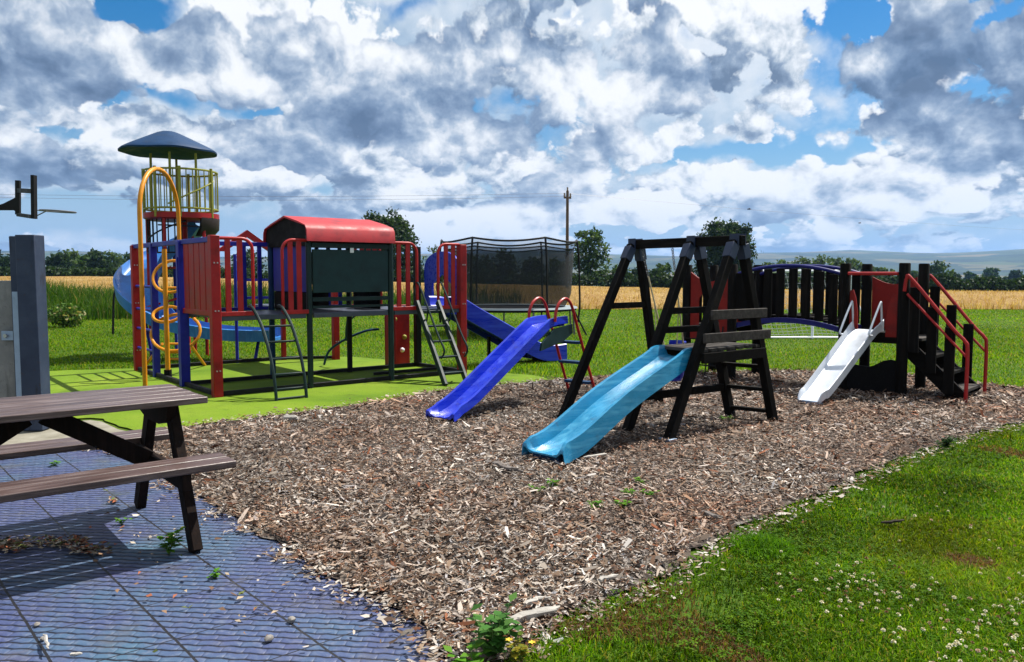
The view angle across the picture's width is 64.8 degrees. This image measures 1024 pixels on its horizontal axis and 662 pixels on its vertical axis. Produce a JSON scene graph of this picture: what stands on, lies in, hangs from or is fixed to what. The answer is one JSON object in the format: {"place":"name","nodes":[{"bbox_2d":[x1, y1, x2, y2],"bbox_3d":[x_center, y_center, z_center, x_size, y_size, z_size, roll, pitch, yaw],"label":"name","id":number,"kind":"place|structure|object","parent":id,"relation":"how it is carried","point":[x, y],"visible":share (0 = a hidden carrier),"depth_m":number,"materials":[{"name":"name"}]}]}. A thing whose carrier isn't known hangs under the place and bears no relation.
{"place":"outdoors","nodes":[
{"label":"outdoors","id":0,"kind":"place"},
{"bbox_2d":[2,420,123,450],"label":"concrete path","id":1,"kind":"structure","parent":0,"point":[32,436],"depth_m":7.08,"materials":[{"name":"beige concrete"}]},
{"bbox_2d":[1,235,50,430],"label":"steel post","id":2,"kind":"object","parent":1,"relation":"on","point":[28,335],"visible":0.87,"depth_m":7.14,"materials":[{"name":"grey metal"}]},
{"bbox_2d":[6,275,443,319],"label":"unmown grass","id":3,"kind":"structure","parent":0,"point":[94,302],"depth_m":28.85,"materials":[{"name":"green plant"}]},
{"bbox_2d":[0,0,1023,256],"label":"sky","id":4,"kind":"structure","parent":0,"point":[906,112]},
{"bbox_2d":[1,249,1023,661],"bbox_3d":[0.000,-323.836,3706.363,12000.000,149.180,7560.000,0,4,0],"label":"ground","id":5,"kind":"structure","parent":0,"point":[981,261],"depth_m":15.66,"materials":[{"name":"green plant"}]},
{"bbox_2d":[0,249,9,275],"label":"tree","id":6,"kind":"object","parent":5,"relation":"on","point":[4,261],"visible":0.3,"depth_m":148.34,"materials":[{"name":"green plant"}]},
{"bbox_2d":[0,281,15,397],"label":"concrete wall","id":7,"kind":"structure","parent":5,"relation":"on","point":[7,378],"depth_m":7.26,"materials":[{"name":"grey concrete"}]},
{"bbox_2d":[0,175,76,218],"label":"basketball hoop","id":8,"kind":"object","parent":5,"relation":"on","point":[14,204],"visible":1,"depth_m":12.59,"materials":[{"name":"black metal"}]},
{"bbox_2d":[45,253,55,268],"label":"tree","id":9,"kind":"object","parent":5,"relation":"on","point":[46,263],"visible":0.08,"depth_m":158.35,"materials":[{"name":"green plant"}]},
{"bbox_2d":[46,250,73,275],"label":"tree","id":10,"kind":"object","parent":5,"relation":"on","point":[62,259],"visible":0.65,"depth_m":142.72,"materials":[{"name":"green plant"}]},
{"bbox_2d":[47,303,85,326],"bbox_3d":[-11.756,-0.426,21.284,0.943,0.655,0.890,-3,5,-37],"label":"scrub bush","id":11,"kind":"object","parent":5,"relation":"on","point":[65,314],"visible":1,"depth_m":21.15,"materials":[{"name":"green plant"}]},
{"bbox_2d":[62,248,89,268],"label":"tree","id":12,"kind":"object","parent":5,"relation":"on","point":[74,254],"visible":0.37,"depth_m":163.43,"materials":[{"name":"green plant"}]},
{"bbox_2d":[77,254,90,266],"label":"tree","id":13,"kind":"object","parent":5,"relation":"on","point":[83,259],"visible":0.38,"depth_m":148.56,"materials":[{"name":"green plant"}]},
{"bbox_2d":[86,247,111,275],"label":"tree","id":14,"kind":"object","parent":5,"relation":"on","point":[97,258],"visible":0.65,"depth_m":146.85,"materials":[{"name":"green plant"}]},
{"bbox_2d":[112,290,114,333],"bbox_3d":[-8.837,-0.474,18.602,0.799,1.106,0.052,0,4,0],"label":"post","id":15,"kind":"object","parent":5,"relation":"on","point":[113,305],"visible":0.31,"depth_m":18.59,"materials":[{"name":"black metal"}]},
{"bbox_2d":[103,250,124,268],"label":"tree","id":16,"kind":"object","parent":5,"relation":"on","point":[115,259],"visible":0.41,"depth_m":168.80,"materials":[{"name":"green plant"}]},
{"bbox_2d":[121,252,129,264],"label":"tree","id":17,"kind":"object","parent":5,"relation":"on","point":[127,254],"visible":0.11,"depth_m":166.78,"materials":[{"name":"green plant"}]},
{"bbox_2d":[0,265,267,278],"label":"hedge","id":18,"kind":"object","parent":5,"relation":"on","point":[79,271],"visible":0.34,"depth_m":100.31,"materials":[{"name":"green plant"}]},
{"bbox_2d":[113,131,280,357],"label":"slide tower","id":19,"kind":"structure","parent":5,"relation":"on","point":[169,145],"depth_m":13.54,"materials":[{"name":"red paint"}]},
{"bbox_2d":[0,449,447,661],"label":"rubber safety surface","id":20,"kind":"object","parent":5,"relation":"on","point":[72,602],"visible":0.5,"depth_m":3.55,"materials":[{"name":"rubber"}]},
{"bbox_2d":[43,634,49,648],"bbox_3d":[-1.736,1.157,3.012,0.014,0.013,0.149,-3,5,-35],"label":"stick","id":21,"kind":"object","parent":20,"relation":"on","point":[47,643],"visible":1,"depth_m":3.00,"materials":[{"name":"beige wood"}]},
{"bbox_2d":[49,460,60,465],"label":"weed","id":22,"kind":"object","parent":20,"relation":"on","point":[57,462],"visible":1,"depth_m":5.90,"materials":[{"name":"green plant"}]},
{"bbox_2d":[69,652,81,656],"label":"stick","id":23,"kind":"object","parent":20,"relation":"on","point":[73,654],"visible":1,"depth_m":2.91,"materials":[{"name":"beige wood"}]},
{"bbox_2d":[0,384,236,552],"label":"picnic table","id":24,"kind":"object","parent":20,"relation":"on","point":[153,404],"visible":0.99,"depth_m":4.11,"materials":[{"name":"brown wood"}]},
{"bbox_2d":[115,517,131,524],"bbox_3d":[-2.176,1.068,4.525,0.095,0.049,0.057,-2,4,-24],"label":"weed","id":25,"kind":"object","parent":20,"relation":"on","point":[120,521],"visible":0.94,"depth_m":4.52,"materials":[{"name":"green plant"}]},
{"bbox_2d":[157,527,186,554],"bbox_3d":[-1.718,1.055,4.037,0.125,0.143,0.152,3,5,36],"label":"weed","id":26,"kind":"object","parent":20,"relation":"on","point":[171,539],"visible":1,"depth_m":4.04,"materials":[{"name":"green plant"}]},
{"bbox_2d":[207,568,220,578],"bbox_3d":[-1.381,1.125,3.729,0.073,0.049,0.072,-3,5,-35],"label":"weed","id":27,"kind":"object","parent":20,"relation":"on","point":[215,574],"visible":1,"depth_m":3.72,"materials":[{"name":"green plant"}]},
{"bbox_2d":[0,475,535,652],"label":"leaf litter","id":28,"kind":"object","parent":20,"relation":"on","point":[6,544],"visible":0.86,"depth_m":4.12,"materials":[{"name":"brown plant"}]},
{"bbox_2d":[264,634,273,642],"bbox_3d":[-0.928,1.174,3.081,0.030,0.026,0.042,2,4,21],"label":"stone","id":29,"kind":"object","parent":20,"relation":"on","point":[268,638],"visible":1,"depth_m":3.07,"materials":[{"name":"grey stone"}]},
{"bbox_2d":[287,616,295,623],"bbox_3d":[-0.887,1.162,3.251,0.034,0.024,0.035,3,5,34],"label":"stone","id":30,"kind":"object","parent":20,"relation":"on","point":[291,619],"visible":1,"depth_m":3.24,"materials":[{"name":"grey stone"}]},
{"bbox_2d":[231,248,267,278],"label":"tree","id":31,"kind":"object","parent":5,"relation":"on","point":[248,260],"visible":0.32,"depth_m":148.85,"materials":[{"name":"green plant"}]},
{"bbox_2d":[50,357,552,429],"bbox_3d":[-3.357,0.652,10.525,6.676,0.001,5.752,-3,5,-35],"label":"artificial turf surface","id":32,"kind":"object","parent":5,"relation":"on","point":[229,407],"visible":0.38,"depth_m":10.11,"materials":[{"name":"green plastic"}]},
{"bbox_2d":[130,167,566,400],"bbox_3d":[-2.064,-0.803,11.699,6.175,2.793,4.296,-3,5,-39],"label":"play frame","id":33,"kind":"object","parent":32,"relation":"on","point":[303,280],"visible":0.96,"depth_m":10.39,"materials":[{"name":"red paint"}]},
{"bbox_2d":[363,208,423,274],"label":"oak tree","id":34,"kind":"object","parent":5,"relation":"on","point":[403,231],"visible":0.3,"depth_m":102.57,"materials":[{"name":"green plant"}]},
{"bbox_2d":[421,245,436,261],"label":"young tree","id":35,"kind":"object","parent":5,"relation":"on","point":[434,251],"visible":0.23,"depth_m":102.44,"materials":[{"name":"green plant"}]},
{"bbox_2d":[393,266,609,286],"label":"hedge","id":36,"kind":"object","parent":5,"relation":"on","point":[596,280],"visible":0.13,"depth_m":100.35,"materials":[{"name":"green plant"}]},
{"bbox_2d":[0,276,1023,309],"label":"cereal field","id":37,"kind":"structure","parent":5,"relation":"on","point":[943,297],"depth_m":35.51,"materials":[{"name":"beige plant"}]},
{"bbox_2d":[438,237,586,335],"bbox_3d":[-0.019,-1.048,18.974,3.462,2.208,3.220,0,4,0],"label":"trampoline","id":38,"kind":"object","parent":5,"relation":"on","point":[508,279],"visible":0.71,"depth_m":17.61,"materials":[{"name":"black fabric"}]},
{"bbox_2d":[504,631,535,660],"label":"weed","id":39,"kind":"object","parent":5,"relation":"on","point":[519,650],"visible":0.94,"depth_m":2.89,"materials":[{"name":"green plant"}]},
{"bbox_2d":[48,308,1023,386],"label":"mown grass","id":40,"kind":"structure","parent":5,"relation":"on","point":[544,365],"depth_m":15.82,"materials":[{"name":"green plant"}]},
{"bbox_2d":[564,187,570,248],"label":"utility pole","id":41,"kind":"object","parent":5,"relation":"on","point":[567,197],"visible":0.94,"depth_m":65.42,"materials":[{"name":"wood"}]},
{"bbox_2d":[5,193,553,196],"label":"overhead wire","id":42,"kind":"object","parent":41,"relation":"attached to","point":[280,196],"visible":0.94,"depth_m":62.33,"materials":[{"name":"metal"}]},
{"bbox_2d":[0,196,560,199],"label":"overhead wire","id":43,"kind":"object","parent":41,"relation":"attached to","point":[374,199],"visible":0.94,"depth_m":63.52,"materials":[{"name":"metal"}]},
{"bbox_2d":[579,194,1018,229],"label":"overhead wire","id":44,"kind":"object","parent":41,"relation":"attached to","point":[784,212],"visible":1,"depth_m":84.06,"materials":[{"name":"metal"}]},
{"bbox_2d":[153,368,1023,661],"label":"wood chip bed","id":45,"kind":"object","parent":5,"relation":"on","point":[285,472],"visible":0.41,"depth_m":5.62,"materials":[{"name":"brown wood"}]},
{"bbox_2d":[283,414,297,420],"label":"stick","id":46,"kind":"object","parent":45,"relation":"on","point":[293,417],"visible":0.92,"depth_m":7.62,"materials":[{"name":"beige wood"}]},
{"bbox_2d":[443,642,492,661],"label":"weed","id":47,"kind":"object","parent":45,"relation":"on","point":[474,656],"visible":1,"depth_m":2.82,"materials":[{"name":"green plant"}]},
{"bbox_2d":[466,592,522,660],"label":"weed","id":48,"kind":"object","parent":45,"relation":"on","point":[497,630],"visible":0.98,"depth_m":2.90,"materials":[{"name":"green plant"}]},
{"bbox_2d":[485,460,523,471],"bbox_3d":[-0.054,0.960,5.727,0.060,0.049,0.409,-3,5,-37],"label":"stick","id":49,"kind":"object","parent":45,"relation":"on","point":[499,464],"visible":0.95,"depth_m":5.70,"materials":[{"name":"wood"}]},
{"bbox_2d":[425,297,594,421],"bbox_3d":[0.077,0.227,8.542,0.412,1.148,2.415,3,5,39],"label":"toddler slide","id":50,"kind":"object","parent":45,"relation":"on","point":[483,378],"visible":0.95,"depth_m":8.43,"materials":[{"name":"blue plastic"}]},
{"bbox_2d":[506,605,559,623],"bbox_3d":[0.086,1.141,3.239,0.266,0.047,0.066,-2,4,-23],"label":"stick","id":51,"kind":"object","parent":45,"relation":"on","point":[535,613],"visible":0.84,"depth_m":3.23,"materials":[{"name":"beige wood"}]},
{"bbox_2d":[528,484,544,491],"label":"weed tuft","id":52,"kind":"object","parent":45,"relation":"on","point":[532,486],"visible":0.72,"depth_m":5.15,"materials":[{"name":"green plant"}]},
{"bbox_2d":[524,596,550,605],"bbox_3d":[0.105,1.128,3.387,0.142,0.032,0.045,-2,5,-29],"label":"stick","id":53,"kind":"object","parent":45,"relation":"on","point":[534,599],"visible":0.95,"depth_m":3.37,"materials":[{"name":"beige wood"}]},
{"bbox_2d":[546,478,558,486],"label":"weed tuft","id":54,"kind":"object","parent":45,"relation":"on","point":[553,481],"visible":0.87,"depth_m":5.28,"materials":[{"name":"green plant"}]},
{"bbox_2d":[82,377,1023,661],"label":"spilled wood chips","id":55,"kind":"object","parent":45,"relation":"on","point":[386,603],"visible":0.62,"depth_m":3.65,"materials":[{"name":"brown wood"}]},
{"bbox_2d":[583,453,606,457],"bbox_3d":[0.632,0.939,6.072,0.229,0.027,0.046,-2,5,-29],"label":"stick","id":56,"kind":"object","parent":45,"relation":"on","point":[595,455],"visible":1,"depth_m":6.05,"materials":[{"name":"beige wood"}]},
{"bbox_2d":[586,500,603,506],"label":"weed tuft","id":57,"kind":"object","parent":45,"relation":"on","point":[598,502],"visible":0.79,"depth_m":4.81,"materials":[{"name":"green plant"}]},
{"bbox_2d":[596,574,618,581],"bbox_3d":[0.432,1.111,3.641,0.123,0.026,0.049,-1,4,-19],"label":"stick","id":58,"kind":"object","parent":45,"relation":"on","point":[608,577],"visible":1,"depth_m":3.63,"materials":[{"name":"beige wood"}]},
{"bbox_2d":[614,500,631,508],"bbox_3d":[0.664,1.040,4.805,0.099,0.065,0.100,-2,5,-28],"label":"weed tuft","id":59,"kind":"object","parent":45,"relation":"on","point":[624,503],"visible":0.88,"depth_m":4.80,"materials":[{"name":"green plant"}]},
{"bbox_2d":[621,488,635,495],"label":"weed tuft","id":60,"kind":"object","parent":45,"relation":"on","point":[631,490],"visible":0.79,"depth_m":5.07,"materials":[{"name":"green plant"}]},
{"bbox_2d":[634,477,648,483],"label":"weed tuft","id":61,"kind":"object","parent":45,"relation":"on","point":[639,479],"visible":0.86,"depth_m":5.35,"materials":[{"name":"green plant"}]},
{"bbox_2d":[522,233,777,464],"bbox_3d":[0.974,0.019,7.264,2.906,1.790,1.502,-3,5,-40],"label":"climbing frame","id":62,"kind":"object","parent":45,"relation":"on","point":[587,421],"visible":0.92,"depth_m":7.24,"materials":[{"name":"black plastic"}]},
{"bbox_2d":[641,248,685,380],"bbox_3d":[1.509,-0.174,8.113,0.230,1.315,0.605,-3,5,-36],"label":"swing","id":63,"kind":"object","parent":62,"relation":"hanging from","point":[681,375],"visible":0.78,"depth_m":8.07,"materials":[{"name":"plastic"}]},
{"bbox_2d":[642,489,660,496],"bbox_3d":[0.855,1.020,5.040,0.111,0.072,0.109,-1,4,-15],"label":"weed tuft","id":64,"kind":"object","parent":45,"relation":"on","point":[651,493],"visible":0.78,"depth_m":5.03,"materials":[{"name":"green plant"}]},
{"bbox_2d":[701,510,720,518],"bbox_3d":[1.131,1.044,4.582,0.038,0.034,0.150,-2,4,-25],"label":"stick","id":65,"kind":"object","parent":45,"relation":"on","point":[708,513],"visible":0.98,"depth_m":4.57,"materials":[{"name":"wood"}]},
{"bbox_2d":[682,263,987,405],"bbox_3d":[3.473,-0.032,9.730,3.565,1.562,2.169,4,5,42],"label":"timber play unit","id":66,"kind":"object","parent":45,"relation":"on","point":[902,315],"visible":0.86,"depth_m":9.55,"materials":[{"name":"black wood"}]},
{"bbox_2d":[571,226,612,285],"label":"ash tree","id":67,"kind":"object","parent":5,"relation":"on","point":[591,259],"visible":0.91,"depth_m":104.56,"materials":[{"name":"green plant"}]},
{"bbox_2d":[608,264,630,272],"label":"hedge tree","id":68,"kind":"object","parent":5,"relation":"on","point":[615,268],"visible":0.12,"depth_m":111.21,"materials":[{"name":"green plant"}]},
{"bbox_2d":[631,267,637,286],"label":"hedge tree","id":69,"kind":"object","parent":5,"relation":"on","point":[634,271],"visible":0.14,"depth_m":112.31,"materials":[{"name":"green plant"}]},
{"bbox_2d":[653,262,673,282],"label":"hedge tree","id":70,"kind":"object","parent":5,"relation":"on","point":[663,268],"visible":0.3,"depth_m":111.28,"materials":[{"name":"green plant"}]},
{"bbox_2d":[607,269,800,289],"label":"hedge","id":71,"kind":"object","parent":5,"relation":"on","point":[659,278],"visible":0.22,"depth_m":100.21,"materials":[{"name":"green plant"}]},
{"bbox_2d":[692,217,757,276],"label":"oak tree","id":72,"kind":"object","parent":5,"relation":"on","point":[715,253],"visible":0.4,"depth_m":106.05,"materials":[{"name":"green plant"}]},
{"bbox_2d":[762,262,774,268],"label":"tree","id":73,"kind":"object","parent":5,"relation":"on","point":[766,263],"visible":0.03,"depth_m":203.61,"materials":[{"name":"green plant"}]},
{"bbox_2d":[777,259,799,278],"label":"tree","id":74,"kind":"object","parent":5,"relation":"on","point":[783,261],"visible":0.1,"depth_m":211.86,"materials":[{"name":"green plant"}]},
{"bbox_2d":[793,256,810,277],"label":"tree","id":75,"kind":"object","parent":5,"relation":"on","point":[801,259],"visible":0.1,"depth_m":219.46,"materials":[{"name":"green plant"}]},
{"bbox_2d":[753,270,860,338],"bbox_3d":[6.500,-0.602,17.807,2.370,1.497,1.060,0,4,0],"label":"football goal","id":76,"kind":"object","parent":5,"relation":"on","point":[812,327],"visible":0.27,"depth_m":17.52,"materials":[{"name":"white paint"}]},
{"bbox_2d":[811,254,833,269],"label":"tree","id":77,"kind":"object","parent":5,"relation":"on","point":[818,260],"visible":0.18,"depth_m":203.55,"materials":[{"name":"green plant"}]},
{"bbox_2d":[828,256,855,268],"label":"tree","id":78,"kind":"object","parent":5,"relation":"on","point":[837,262],"visible":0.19,"depth_m":211.51,"materials":[{"name":"green plant"}]},
{"bbox_2d":[850,258,862,271],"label":"tree","id":79,"kind":"object","parent":5,"relation":"on","point":[858,266],"visible":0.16,"depth_m":219.38,"materials":[{"name":"green plant"}]},
{"bbox_2d":[873,266,883,277],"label":"tree","id":80,"kind":"object","parent":5,"relation":"on","point":[877,269],"visible":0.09,"depth_m":203.02,"materials":[{"name":"green plant"}]},
{"bbox_2d":[881,267,894,278],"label":"tree","id":81,"kind":"object","parent":5,"relation":"on","point":[886,270],"visible":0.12,"depth_m":211.83,"materials":[{"name":"green plant"}]},
{"bbox_2d":[911,270,917,275],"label":"valley tree","id":82,"kind":"object","parent":5,"relation":"on","point":[913,272],"visible":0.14,"depth_m":227.89,"materials":[{"name":"green plant"}]},
{"bbox_2d":[811,270,1023,291],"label":"hedge","id":83,"kind":"object","parent":5,"relation":"on","point":[982,283],"visible":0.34,"depth_m":96.08,"materials":[{"name":"green plant"}]},
{"bbox_2d":[930,260,953,281],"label":"valley tree","id":84,"kind":"object","parent":5,"relation":"on","point":[937,268],"visible":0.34,"depth_m":173.91,"materials":[{"name":"green plant"}]},
{"bbox_2d":[934,435,957,447],"bbox_3d":[3.482,0.897,6.463,0.179,0.115,0.146,0,4,0],"label":"weed tuft","id":85,"kind":"object","parent":5,"relation":"on","point":[948,441],"visible":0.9,"depth_m":6.47,"materials":[{"name":"green plant"}]},
{"bbox_2d":[952,272,962,279],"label":"valley tree","id":86,"kind":"object","parent":5,"relation":"on","point":[954,274],"visible":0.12,"depth_m":258.44,"materials":[{"name":"green plant"}]},
{"bbox_2d":[963,271,978,280],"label":"valley tree","id":87,"kind":"object","parent":5,"relation":"on","point":[969,275],"visible":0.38,"depth_m":318.13,"materials":[{"name":"green plant"}]},
{"bbox_2d":[980,266,1000,276],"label":"valley tree","id":88,"kind":"object","parent":5,"relation":"on","point":[990,271],"visible":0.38,"depth_m":377.83,"materials":[{"name":"green plant"}]},
{"bbox_2d":[1001,269,1023,279],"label":"valley tree","id":89,"kind":"object","parent":5,"relation":"on","point":[1015,274],"visible":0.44,"depth_m":328.06,"materials":[{"name":"green plant"}]},
{"bbox_2d":[501,422,1023,661],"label":"lawn grass","id":90,"kind":"structure","parent":0,"point":[968,561],"depth_m":3.60,"materials":[{"name":"green plant"}]},
{"bbox_2d":[725,528,798,562],"bbox_3d":[1.256,1.059,4.082,0.406,0.128,0.391,3,5,35],"label":"grass tussock","id":91,"kind":"object","parent":90,"relation":"on","point":[758,542],"depth_m":4.05,"materials":[{"name":"green plant"}]},
{"bbox_2d":[553,426,1023,661],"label":"clover","id":92,"kind":"object","parent":90,"relation":"on","point":[781,608],"depth_m":3.45,"materials":[{"name":"green plant"}]},
{"bbox_2d":[880,519,903,523],"bbox_3d":[2.109,1.054,4.460,0.157,0.021,0.029,-1,4,-14],"label":"stick","id":93,"kind":"object","parent":90,"relation":"on","point":[891,521],"visible":1,"depth_m":4.45,"materials":[{"name":"wood"}]}
]}

